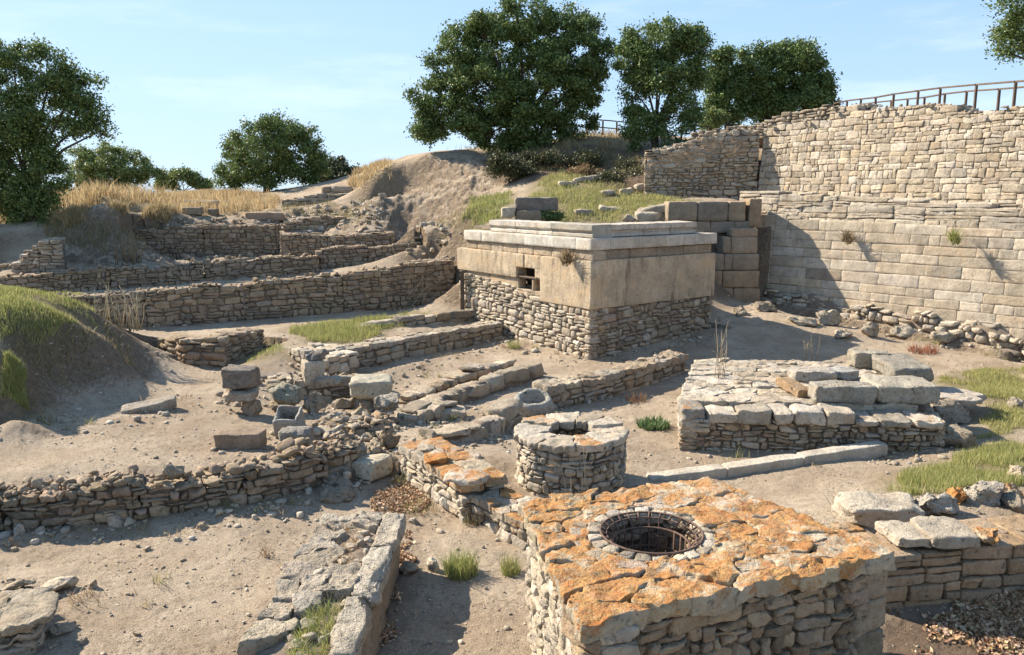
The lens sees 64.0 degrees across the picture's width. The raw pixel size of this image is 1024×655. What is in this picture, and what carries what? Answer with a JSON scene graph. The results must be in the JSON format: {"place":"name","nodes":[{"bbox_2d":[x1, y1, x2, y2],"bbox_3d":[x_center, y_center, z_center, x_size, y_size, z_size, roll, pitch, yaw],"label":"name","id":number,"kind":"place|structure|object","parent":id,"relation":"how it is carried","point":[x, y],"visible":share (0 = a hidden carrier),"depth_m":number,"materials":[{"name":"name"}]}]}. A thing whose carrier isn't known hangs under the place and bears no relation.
{"place":"outdoors","nodes":[
{"label":"outdoors","id":0,"kind":"place"},
{"bbox_2d":[0,104,1023,654],"bbox_3d":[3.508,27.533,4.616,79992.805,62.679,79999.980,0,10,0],"label":"ground","id":1,"kind":"structure","parent":0,"point":[426,186],"depth_m":14.28,"materials":[{"name":"soil"}]},
{"bbox_2d":[0,578,54,654],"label":"ruined wall","id":2,"kind":"structure","parent":1,"relation":"on","point":[25,641],"depth_m":8.29,"materials":[{"name":"stone"}]},
{"bbox_2d":[0,591,58,635],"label":"stone slab","id":3,"kind":"object","parent":2,"relation":"on","point":[29,612],"depth_m":8.03,"materials":[{"name":"stone"}]},
{"bbox_2d":[11,237,65,275],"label":"ruined wall","id":4,"kind":"structure","parent":1,"relation":"on","point":[47,255],"depth_m":29.68,"materials":[{"name":"stone"}]},
{"bbox_2d":[41,575,78,591],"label":"boulder","id":5,"kind":"object","parent":1,"relation":"on","point":[58,583],"visible":0.84,"depth_m":9.47,"materials":[{"name":"stone"}]},
{"bbox_2d":[0,32,122,225],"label":"oak tree","id":6,"kind":"object","parent":1,"relation":"on","point":[26,195],"visible":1,"depth_m":33.04,"materials":[{"name":"green plant"}]},
{"bbox_2d":[49,621,76,637],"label":"boulder","id":7,"kind":"object","parent":1,"relation":"on","point":[57,629],"visible":1,"depth_m":8.56,"materials":[{"name":"stone"}]},
{"bbox_2d":[61,140,172,189],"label":"broad bush","id":8,"kind":"object","parent":1,"relation":"on","point":[104,167],"visible":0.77,"depth_m":58.01,"materials":[{"name":"green plant"}]},
{"bbox_2d":[96,280,145,331],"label":"dry stalks","id":9,"kind":"object","parent":1,"relation":"on","point":[130,313],"visible":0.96,"depth_m":19.14,"materials":[{"name":"beige plant"}]},
{"bbox_2d":[111,227,142,264],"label":"dry stalks","id":10,"kind":"object","parent":1,"relation":"on","point":[125,258],"visible":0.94,"depth_m":31.51,"materials":[{"name":"beige plant"}]},
{"bbox_2d":[121,395,176,413],"bbox_3d":[-6.818,1.506,15.392,0.976,0.344,0.331,-5,11,-26],"label":"stone slab","id":11,"kind":"object","parent":1,"relation":"on","point":[166,402],"depth_m":15.32,"materials":[{"name":"stone"}]},
{"bbox_2d":[0,253,318,293],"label":"rubble wall","id":12,"kind":"structure","parent":1,"relation":"on","point":[72,279],"depth_m":30.73,"materials":[{"name":"stone"}]},
{"bbox_2d":[0,431,360,529],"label":"rubble wall","id":13,"kind":"structure","parent":1,"relation":"on","point":[288,466],"depth_m":11.74,"materials":[{"name":"stone"}]},
{"bbox_2d":[150,163,215,191],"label":"tree","id":14,"kind":"object","parent":1,"relation":"on","point":[193,179],"visible":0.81,"depth_m":64.34,"materials":[{"name":"green plant"}]},
{"bbox_2d":[136,223,281,259],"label":"rubble wall","id":15,"kind":"structure","parent":1,"relation":"on","point":[226,239],"depth_m":35.89,"materials":[{"name":"stone"}]},
{"bbox_2d":[157,327,265,367],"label":"rubble wall","id":16,"kind":"structure","parent":1,"relation":"on","point":[219,349],"depth_m":21.00,"materials":[{"name":"stone"}]},
{"bbox_2d":[213,427,266,449],"bbox_3d":[-4.523,1.859,13.641,0.814,0.320,0.434,0,10,0],"label":"stone block","id":17,"kind":"object","parent":1,"relation":"on","point":[244,438],"depth_m":13.46,"materials":[{"name":"stone"}]},
{"bbox_2d":[241,399,262,415],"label":"boulder","id":18,"kind":"object","parent":1,"relation":"on","point":[252,408],"visible":0.88,"depth_m":15.79,"materials":[{"name":"stone"}]},
{"bbox_2d":[222,385,258,402],"bbox_3d":[-5.254,1.290,15.865,0.701,0.337,0.652,-2,10,-10],"label":"stone block","id":19,"kind":"object","parent":18,"relation":"on","point":[240,395],"depth_m":15.61,"materials":[{"name":"stone"}]},
{"bbox_2d":[221,364,260,388],"bbox_3d":[-5.236,0.948,15.797,0.629,0.420,0.503,1,10,8],"label":"stone block","id":20,"kind":"object","parent":19,"relation":"on","point":[239,376],"depth_m":15.60,"materials":[{"name":"stone"}]},
{"bbox_2d":[57,257,454,327],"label":"rubble wall","id":21,"kind":"structure","parent":1,"relation":"on","point":[373,288],"depth_m":27.46,"materials":[{"name":"stone"}]},
{"bbox_2d":[245,211,284,220],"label":"stone block","id":22,"kind":"object","parent":1,"relation":"on","point":[274,216],"depth_m":38.08,"materials":[{"name":"stone"}]},
{"bbox_2d":[208,107,335,191],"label":"oak tree","id":23,"kind":"object","parent":1,"relation":"on","point":[247,154],"visible":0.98,"depth_m":49.73,"materials":[{"name":"green plant"}]},
{"bbox_2d":[269,401,294,410],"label":"boulder","id":24,"kind":"object","parent":1,"relation":"on","point":[273,405],"visible":0.35,"depth_m":16.43,"materials":[{"name":"stone"}]},
{"bbox_2d":[267,381,303,405],"bbox_3d":[-4.588,1.326,16.531,0.699,0.496,0.523,0,10,0],"label":"boulder","id":25,"kind":"object","parent":24,"relation":"on","point":[282,392],"visible":1,"depth_m":16.37,"materials":[{"name":"stone"}]},
{"bbox_2d":[273,405,305,437],"bbox_3d":[-3.932,1.665,14.451,0.470,0.460,0.495,0,34,0],"label":"stone trough","id":26,"kind":"object","parent":1,"relation":"on","point":[287,415],"visible":0.8,"depth_m":14.39,"materials":[{"name":"stone"}]},
{"bbox_2d":[278,426,315,440],"bbox_3d":[-3.594,1.854,13.662,0.577,0.436,0.518,0,10,0],"label":"stone block","id":27,"kind":"object","parent":1,"relation":"on","point":[294,432],"depth_m":13.47,"materials":[{"name":"stone"}]},
{"bbox_2d":[259,372,358,401],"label":"footing wall","id":28,"kind":"structure","parent":1,"relation":"on","point":[330,393],"depth_m":18.14,"materials":[{"name":"stone"}]},
{"bbox_2d":[301,359,324,384],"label":"standing stone","id":29,"kind":"object","parent":28,"relation":"on","point":[312,370],"visible":0.76,"depth_m":18.11,"materials":[{"name":"stone"}]},
{"bbox_2d":[314,375,352,388],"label":"stone block","id":30,"kind":"object","parent":28,"relation":"on","point":[325,381],"depth_m":18.09,"materials":[{"name":"stone"}]},
{"bbox_2d":[105,210,521,399],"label":"scattered stones","id":31,"kind":"object","parent":1,"relation":"on","point":[189,256],"visible":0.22,"depth_m":36.04,"materials":[{"name":"stone"}]},
{"bbox_2d":[281,193,346,206],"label":"ruined wall","id":32,"kind":"structure","parent":1,"relation":"on","point":[316,198],"depth_m":41.66,"materials":[{"name":"stone"}]},
{"bbox_2d":[302,392,327,412],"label":"boulder","id":33,"kind":"object","parent":1,"relation":"on","point":[316,402],"visible":0.96,"depth_m":16.63,"materials":[{"name":"stone"}]},
{"bbox_2d":[283,214,350,231],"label":"rubble wall","id":34,"kind":"structure","parent":1,"relation":"on","point":[314,222],"depth_m":37.33,"materials":[{"name":"stone"}]},
{"bbox_2d":[236,510,405,654],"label":"ruined wall","id":35,"kind":"structure","parent":1,"relation":"on","point":[366,585],"depth_m":8.27,"materials":[{"name":"stone"}]},
{"bbox_2d":[284,594,347,654],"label":"grass strip","id":36,"kind":"object","parent":35,"relation":"on","point":[323,647],"depth_m":7.44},
{"bbox_2d":[288,342,358,375],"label":"cairn wall","id":37,"kind":"structure","parent":1,"relation":"on","point":[339,359],"depth_m":19.98,"materials":[{"name":"stone"}]},
{"bbox_2d":[319,483,354,503],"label":"boulder","id":38,"kind":"object","parent":1,"relation":"on","point":[328,493],"visible":1,"depth_m":12.42,"materials":[{"name":"stone"}]},
{"bbox_2d":[280,231,394,256],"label":"rubble wall","id":39,"kind":"structure","parent":1,"relation":"on","point":[298,244],"depth_m":35.13,"materials":[{"name":"stone"}]},
{"bbox_2d":[318,154,359,182],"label":"shrub","id":40,"kind":"object","parent":1,"relation":"on","point":[341,167],"visible":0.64,"depth_m":54.65,"materials":[{"name":"green plant"}]},
{"bbox_2d":[311,411,383,440],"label":"footing wall","id":41,"kind":"structure","parent":1,"relation":"on","point":[365,422],"depth_m":14.74,"materials":[{"name":"stone"}]},
{"bbox_2d":[308,407,402,444],"bbox_3d":[-2.965,1.847,15.705,1.718,0.436,3.159,0,10,0],"label":"rubble","id":42,"kind":"object","parent":1,"relation":"on","point":[375,435],"visible":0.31,"depth_m":15.05,"materials":[{"name":"stone"}]},
{"bbox_2d":[360,399,374,411],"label":"boulder","id":43,"kind":"object","parent":1,"relation":"on","point":[367,404],"visible":0.63,"depth_m":17.11,"materials":[{"name":"stone"}]},
{"bbox_2d":[349,373,392,399],"bbox_3d":[-2.983,1.259,17.411,0.896,0.482,0.856,-1,10,-5],"label":"capital block","id":44,"kind":"object","parent":43,"relation":"on","point":[368,386],"depth_m":17.04,"materials":[{"name":"stone"}]},
{"bbox_2d":[315,241,420,269],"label":"rubble wall","id":45,"kind":"structure","parent":1,"relation":"on","point":[336,256],"depth_m":33.86,"materials":[{"name":"stone"}]},
{"bbox_2d":[282,193,461,259],"bbox_3d":[-5.565,-4.420,36.519,12.836,3.090,4.960,8,12,39],"label":"fallen rubble","id":46,"kind":"object","parent":1,"relation":"on","point":[381,195],"visible":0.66,"depth_m":37.47,"materials":[{"name":"stone"}]},
{"bbox_2d":[352,453,392,481],"bbox_3d":[-2.294,2.255,13.334,0.514,0.330,0.578,6,11,31],"label":"stone block","id":47,"kind":"object","parent":1,"relation":"on","point":[370,467],"depth_m":13.17,"materials":[{"name":"stone"}]},
{"bbox_2d":[373,392,400,410],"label":"boulder","id":48,"kind":"object","parent":1,"relation":"on","point":[390,401],"visible":1,"depth_m":15.83,"materials":[{"name":"stone"}]},
{"bbox_2d":[357,308,476,327],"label":"terrace wall","id":49,"kind":"structure","parent":1,"relation":"on","point":[465,315],"depth_m":25.79,"materials":[{"name":"stone"}]},
{"bbox_2d":[383,399,457,424],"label":"channel kerb","id":50,"kind":"structure","parent":1,"relation":"on","point":[416,410],"depth_m":16.20,"materials":[{"name":"stone"}]},
{"bbox_2d":[340,320,503,369],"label":"terrace wall","id":51,"kind":"structure","parent":1,"relation":"on","point":[376,351],"depth_m":23.36,"materials":[{"name":"stone"}]},
{"bbox_2d":[398,437,507,521],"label":"slab wall","id":52,"kind":"structure","parent":1,"relation":"on","point":[450,497],"depth_m":12.32,"materials":[{"name":"stone"}]},
{"bbox_2d":[443,468,489,485],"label":"stone slab","id":53,"kind":"structure","parent":52,"relation":"on","point":[465,477],"depth_m":11.43,"materials":[{"name":"stone"}]},
{"bbox_2d":[398,358,515,403],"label":"channel kerb","id":54,"kind":"structure","parent":1,"relation":"on","point":[469,373],"depth_m":19.73,"materials":[{"name":"stone"}]},
{"bbox_2d":[437,541,482,580],"bbox_3d":[-0.602,2.850,9.934,0.644,0.348,0.714,-6,11,-33],"label":"grass tuft","id":55,"kind":"object","parent":1,"relation":"on","point":[457,568],"visible":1,"depth_m":9.88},
{"bbox_2d":[418,398,522,443],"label":"channel kerb","id":56,"kind":"structure","parent":1,"relation":"on","point":[503,415],"depth_m":15.09,"materials":[{"name":"stone"}]},
{"bbox_2d":[419,361,543,404],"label":"channel kerb","id":57,"kind":"structure","parent":1,"relation":"on","point":[508,377],"depth_m":19.09,"materials":[{"name":"stone"}]},
{"bbox_2d":[471,487,532,549],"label":"slab wall","id":58,"kind":"structure","parent":1,"relation":"on","point":[496,511],"depth_m":11.16,"materials":[{"name":"stone"}]},
{"bbox_2d":[0,127,1011,611],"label":"dry grass","id":59,"kind":"structure","parent":1,"relation":"on","point":[164,205],"depth_m":36.14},
{"bbox_2d":[402,0,618,153],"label":"oak tree","id":60,"kind":"object","parent":1,"relation":"on","point":[515,108],"visible":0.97,"depth_m":41.23,"materials":[{"name":"green plant"}]},
{"bbox_2d":[497,551,524,577],"bbox_3d":[-0.017,2.880,9.976,0.445,0.289,0.476,4,10,21],"label":"grass tuft","id":61,"kind":"object","parent":1,"relation":"on","point":[509,567],"visible":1,"depth_m":9.96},
{"bbox_2d":[0,168,1023,495],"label":"green grass","id":62,"kind":"structure","parent":1,"relation":"on","point":[966,464],"depth_m":16.95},
{"bbox_2d":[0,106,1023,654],"bbox_3d":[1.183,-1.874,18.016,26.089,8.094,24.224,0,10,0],"label":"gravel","id":63,"kind":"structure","parent":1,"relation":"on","point":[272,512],"depth_m":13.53,"materials":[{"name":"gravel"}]},
{"bbox_2d":[481,147,542,183],"bbox_3d":[0.009,-7.214,37.180,2.832,1.926,2.046,0,10,0],"label":"shrub","id":64,"kind":"object","parent":1,"relation":"on","point":[509,167],"visible":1,"depth_m":36.96,"materials":[{"name":"green plant"}]},
{"bbox_2d":[514,388,554,416],"bbox_3d":[0.453,1.634,17.156,0.880,0.670,0.767,0,10,0],"label":"bowl stone","id":65,"kind":"object","parent":1,"relation":"on","point":[536,401],"visible":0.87,"depth_m":17.02,"materials":[{"name":"stone"}]},
{"bbox_2d":[515,146,609,168],"bbox_3d":[2.361,-7.755,38.189,4.474,1.398,2.452,0,10,0],"label":"shrub","id":66,"kind":"object","parent":1,"relation":"on","point":[579,159],"visible":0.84,"depth_m":37.84,"materials":[{"name":"green plant"}]},
{"bbox_2d":[513,411,629,497],"bbox_3d":[0.920,2.262,12.844,1.798,1.482,1.817,0,10,0],"label":"round well","id":67,"kind":"object","parent":1,"relation":"on","point":[547,444],"visible":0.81,"depth_m":12.22,"materials":[{"name":"stone"}]},
{"bbox_2d":[457,219,716,359],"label":"block building","id":68,"kind":"structure","parent":1,"relation":"on","point":[615,288],"depth_m":23.74,"materials":[{"name":"stone"}]},
{"bbox_2d":[515,210,542,220],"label":"stone block","id":69,"kind":"object","parent":68,"relation":"on","point":[534,215],"depth_m":28.27,"materials":[{"name":"stone"}]},
{"bbox_2d":[515,197,557,210],"bbox_3d":[0.857,-4.326,28.721,1.537,0.507,0.622,0,10,0],"label":"stone block","id":70,"kind":"object","parent":69,"relation":"on","point":[537,203],"depth_m":28.45,"materials":[{"name":"stone"}]},
{"bbox_2d":[532,350,688,408],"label":"channel wall","id":71,"kind":"structure","parent":1,"relation":"on","point":[628,376],"depth_m":18.68,"materials":[{"name":"stone"}]},
{"bbox_2d":[581,165,643,183],"bbox_3d":[4.560,-6.172,35.024,3.259,1.562,2.133,0,10,0],"label":"shrub","id":72,"kind":"object","parent":1,"relation":"on","point":[615,176],"visible":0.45,"depth_m":34.59,"materials":[{"name":"green plant"}]},
{"bbox_2d":[634,414,670,430],"bbox_3d":[2.738,1.847,15.892,0.852,0.216,0.839,-4,11,-25],"label":"green plant","id":73,"kind":"object","parent":1,"relation":"on","point":[649,424],"visible":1,"depth_m":15.82,"materials":[{"name":"green plant"}]},
{"bbox_2d":[610,11,721,151],"bbox_3d":[7.235,-11.554,39.160,5.188,6.773,3.725,0,10,0],"label":"oak tree","id":74,"kind":"object","parent":1,"relation":"on","point":[645,58],"visible":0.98,"depth_m":38.71,"materials":[{"name":"green plant"}]},
{"bbox_2d":[370,475,1023,654],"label":"fallen leaves","id":75,"kind":"object","parent":1,"relation":"on","point":[993,617],"visible":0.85,"depth_m":8.88,"materials":[{"name":"brown plant"}]},
{"bbox_2d":[644,127,759,197],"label":"fortification wall","id":76,"kind":"structure","parent":1,"relation":"on","point":[715,165],"depth_m":32.73,"materials":[{"name":"stone"}]},
{"bbox_2d":[517,476,896,654],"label":"well block","id":77,"kind":"structure","parent":1,"relation":"on","point":[751,575],"depth_m":6.99,"materials":[{"name":"stone"}]},
{"bbox_2d":[599,511,703,559],"bbox_3d":[1.279,2.414,7.610,0.950,1.116,0.951,0,10,0],"label":"iron grille","id":78,"kind":"object","parent":77,"relation":"on","point":[608,539],"visible":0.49,"depth_m":7.78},
{"bbox_2d":[664,198,761,302],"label":"ashlar pier","id":79,"kind":"structure","parent":1,"relation":"on","point":[732,224],"depth_m":28.51,"materials":[{"name":"stone"}]},
{"bbox_2d":[698,104,732,130],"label":"shrub","id":80,"kind":"object","parent":1,"relation":"on","point":[716,118],"visible":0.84,"depth_m":43.60,"materials":[{"name":"green plant"}]},
{"bbox_2d":[699,41,758,129],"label":"oak tree","id":81,"kind":"object","parent":1,"relation":"on","point":[724,89],"visible":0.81,"depth_m":44.84,"materials":[{"name":"green plant"}]},
{"bbox_2d":[646,440,887,480],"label":"slab kerb","id":82,"kind":"structure","parent":1,"relation":"on","point":[872,449],"depth_m":13.51,"materials":[{"name":"stone"}]},
{"bbox_2d":[690,104,845,145],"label":"ruined wall","id":83,"kind":"structure","parent":1,"relation":"on","point":[820,113],"depth_m":32.68,"materials":[{"name":"stone"}]},
{"bbox_2d":[731,35,809,124],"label":"oak tree","id":84,"kind":"object","parent":1,"relation":"on","point":[768,90],"visible":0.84,"depth_m":44.95,"materials":[{"name":"green plant"}]},
{"bbox_2d":[676,357,945,451],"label":"stone platform","id":85,"kind":"structure","parent":1,"relation":"on","point":[746,404],"depth_m":14.52,"materials":[{"name":"stone"}]},
{"bbox_2d":[775,377,808,397],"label":"cut slab","id":86,"kind":"object","parent":85,"relation":"on","point":[796,388],"depth_m":15.60,"materials":[{"name":"stone"}]},
{"bbox_2d":[786,366,836,381],"bbox_3d":[6.118,0.960,16.753,0.907,0.260,0.574,0,10,0],"label":"cut slab","id":87,"kind":"object","parent":85,"relation":"on","point":[809,374],"depth_m":16.52,"materials":[{"name":"stone"}]},
{"bbox_2d":[808,380,877,404],"bbox_3d":[6.063,1.182,15.040,1.138,0.376,0.548,1,10,5],"label":"cut slab","id":88,"kind":"object","parent":85,"relation":"on","point":[842,391],"depth_m":14.81,"materials":[{"name":"stone"}]},
{"bbox_2d":[830,366,858,379],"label":"cut slab","id":89,"kind":"object","parent":85,"relation":"on","point":[847,373],"depth_m":16.68,"materials":[{"name":"stone"}]},
{"bbox_2d":[847,348,891,368],"bbox_3d":[7.827,0.689,17.985,0.812,0.411,0.584,0,10,0],"label":"cut slab","id":90,"kind":"object","parent":85,"relation":"on","point":[859,358],"depth_m":17.80,"materials":[{"name":"stone"}]},
{"bbox_2d":[860,374,940,403],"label":"cut slab","id":91,"kind":"structure","parent":85,"relation":"on","point":[908,389],"depth_m":14.78,"materials":[{"name":"stone"}]},
{"bbox_2d":[870,353,933,381],"bbox_3d":[8.119,0.831,17.193,0.855,0.354,1.583,1,10,4],"label":"cut slab","id":92,"kind":"object","parent":85,"relation":"on","point":[897,364],"depth_m":16.79,"materials":[{"name":"stone"}]},
{"bbox_2d":[940,386,986,405],"bbox_3d":[8.709,1.353,16.242,1.214,0.201,1.267,0,10,0],"label":"stone slab","id":93,"kind":"object","parent":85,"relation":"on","point":[966,397],"depth_m":15.98,"materials":[{"name":"stone"}]},
{"bbox_2d":[779,36,843,111],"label":"oak tree","id":94,"kind":"object","parent":1,"relation":"on","point":[815,85],"visible":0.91,"depth_m":44.49,"materials":[{"name":"green plant"}]},
{"bbox_2d":[816,309,841,325],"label":"boulder","id":95,"kind":"object","parent":1,"relation":"on","point":[832,317],"visible":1,"depth_m":25.00,"materials":[{"name":"stone"}]},
{"bbox_2d":[831,491,924,527],"bbox_3d":[4.612,2.295,10.308,0.990,0.346,0.675,0,10,0],"label":"stone block","id":96,"kind":"object","parent":1,"relation":"on","point":[866,509],"depth_m":10.12,"materials":[{"name":"stone"}]},
{"bbox_2d":[740,191,1023,362],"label":"ashlar wall","id":97,"kind":"structure","parent":1,"relation":"on","point":[927,276],"depth_m":25.66,"materials":[{"name":"stone"}]},
{"bbox_2d":[758,102,1023,205],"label":"fortification wall","id":98,"kind":"structure","parent":97,"relation":"on","point":[961,153],"depth_m":27.14,"materials":[{"name":"stone"}]},
{"bbox_2d":[914,492,959,515],"bbox_3d":[5.312,2.207,10.291,0.483,0.330,0.508,0,10,0],"label":"boulder","id":99,"kind":"object","parent":1,"relation":"on","point":[939,504],"visible":0.85,"depth_m":10.14,"materials":[{"name":"stone"}]},
{"bbox_2d":[851,514,1023,609],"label":"block wall","id":100,"kind":"structure","parent":1,"relation":"on","point":[926,576],"depth_m":9.04,"materials":[{"name":"stone"}]},
{"bbox_2d":[874,520,931,547],"bbox_3d":[4.414,2.327,9.233,0.479,0.155,0.545,0,10,0],"label":"stone slab","id":101,"kind":"object","parent":100,"relation":"on","point":[898,533],"depth_m":9.12,"materials":[{"name":"stone"}]},
{"bbox_2d":[910,515,980,548],"bbox_3d":[4.851,2.295,9.214,0.580,0.167,0.631,0,10,0],"label":"stone slab","id":102,"kind":"object","parent":100,"relation":"on","point":[942,532],"depth_m":9.05,"materials":[{"name":"stone"}]},
{"bbox_2d":[975,526,1000,546],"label":"boulder","id":103,"kind":"object","parent":100,"relation":"on","point":[990,536],"visible":0.96,"depth_m":8.97,"materials":[{"name":"stone"}]},
{"bbox_2d":[929,398,971,425],"bbox_3d":[8.356,1.615,15.684,0.831,0.493,0.617,0,10,0],"label":"boulder","id":104,"kind":"object","parent":1,"relation":"on","point":[950,411],"visible":0.66,"depth_m":15.53,"materials":[{"name":"stone"}]},
{"bbox_2d":[943,423,977,448],"bbox_3d":[7.765,1.918,14.297,0.691,0.405,0.492,9,13,42],"label":"boulder","id":105,"kind":"object","parent":1,"relation":"on","point":[957,436],"visible":0.77,"depth_m":14.13,"materials":[{"name":"stone"}]},
{"bbox_2d":[963,480,1005,506],"bbox_3d":[6.004,2.130,10.501,0.514,0.390,0.437,0,10,0],"label":"boulder","id":106,"kind":"object","parent":1,"relation":"on","point":[986,493],"visible":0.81,"depth_m":10.36,"materials":[{"name":"stone"}]},
{"bbox_2d":[980,0,1023,69],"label":"oak tree","id":107,"kind":"object","parent":1,"relation":"on","point":[1013,29],"visible":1,"depth_m":28.48,"materials":[{"name":"green plant"}]},
{"bbox_2d":[1000,490,1023,513],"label":"boulder","id":108,"kind":"object","parent":1,"relation":"on","point":[1012,500],"visible":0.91,"depth_m":10.25,"materials":[{"name":"stone"}]},
{"bbox_3d":[15.355,-7.296,30.638,2.787,1.611,17.295,0,10,0],"label":"boardwalk","id":109,"kind":"object","parent":1,"relation":"on","visible":0},
{"bbox_2d":[833,80,1023,107],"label":"railing","id":110,"kind":"object","parent":109,"relation":"on","point":[975,94],"visible":0.71,"depth_m":29.16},
{"bbox_2d":[863,86,1023,110],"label":"railing","id":111,"kind":"object","parent":109,"relation":"on","point":[966,98],"visible":0.52,"depth_m":30.35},
{"bbox_2d":[0,0,1023,190],"label":"sky","id":112,"kind":"structure","parent":0,"point":[184,74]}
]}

